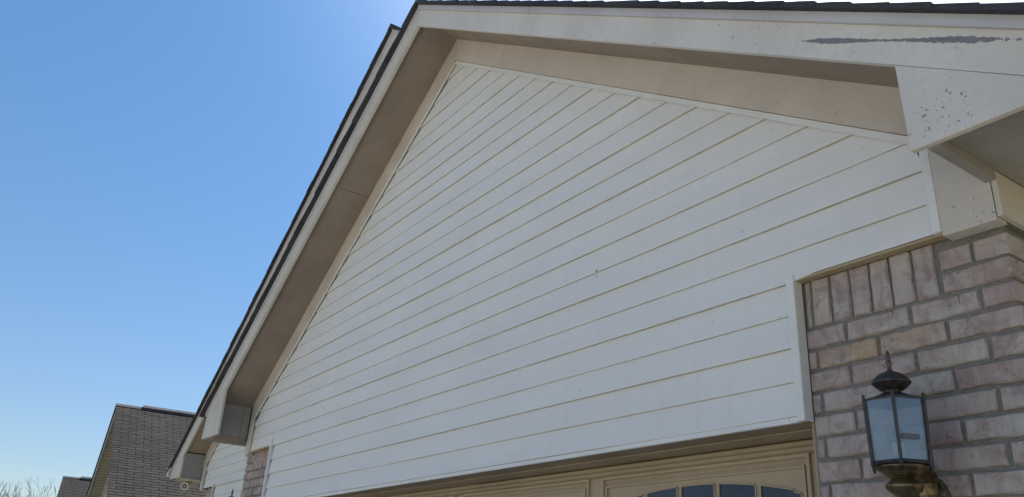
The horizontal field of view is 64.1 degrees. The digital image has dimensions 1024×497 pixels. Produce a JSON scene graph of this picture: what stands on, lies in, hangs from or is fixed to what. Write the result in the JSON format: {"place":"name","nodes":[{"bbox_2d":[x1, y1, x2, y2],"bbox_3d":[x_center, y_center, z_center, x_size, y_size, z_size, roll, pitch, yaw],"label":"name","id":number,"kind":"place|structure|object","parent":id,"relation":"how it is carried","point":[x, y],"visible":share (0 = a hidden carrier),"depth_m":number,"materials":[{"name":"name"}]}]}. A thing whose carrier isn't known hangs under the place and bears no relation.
{"place":"outdoors","nodes":[
{"label":"outdoors","id":0,"kind":"place"},
{"bbox_2d":[0,481,20,496],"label":"bare tree","id":1,"kind":"object","parent":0,"point":[8,491],"visible":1,"depth_m":37.88,"materials":[{"name":"grey plant"}]},
{"bbox_2d":[1,486,40,496],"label":"bare tree","id":2,"kind":"object","parent":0,"point":[17,492],"visible":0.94,"depth_m":38.64,"materials":[{"name":"grey plant"}]},
{"bbox_2d":[25,477,55,496],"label":"bare tree","id":3,"kind":"object","parent":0,"point":[41,487],"visible":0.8,"depth_m":37.45,"materials":[{"name":"grey plant"}]},
{"bbox_2d":[57,476,91,496],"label":"neighbour house","id":4,"kind":"structure","parent":0,"point":[74,486],"depth_m":27.69,"materials":[{"name":"black"}]},
{"bbox_2d":[86,403,211,496],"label":"neighbour house","id":5,"kind":"structure","parent":0,"point":[140,446],"depth_m":16.46,"materials":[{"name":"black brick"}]},
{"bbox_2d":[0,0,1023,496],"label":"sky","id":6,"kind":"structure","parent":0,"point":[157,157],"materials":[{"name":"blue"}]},
{"bbox_2d":[166,0,1023,496],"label":"house","id":7,"kind":"structure","parent":0,"point":[596,248],"depth_m":3.09,"materials":[{"name":"white wood"}]},
{"bbox_2d":[181,480,192,489],"bbox_3d":[-3.565,2.596,8.974,0.087,0.115,0.129,0,-23,8],"label":"security camera","id":8,"kind":"object","parent":7,"relation":"attached to","point":[187,484],"visible":0.98,"depth_m":8.92,"materials":[{"name":"beige plastic"}]},
{"bbox_2d":[447,452,817,496],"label":"garage door","id":9,"kind":"structure","parent":7,"relation":"in","point":[789,475],"depth_m":2.90,"materials":[{"name":"paint"}]},
{"bbox_2d":[861,351,950,496],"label":"wall lantern","id":10,"kind":"object","parent":7,"relation":"attached to","point":[904,473],"depth_m":1.96,"materials":[{"name":"brown metal"}]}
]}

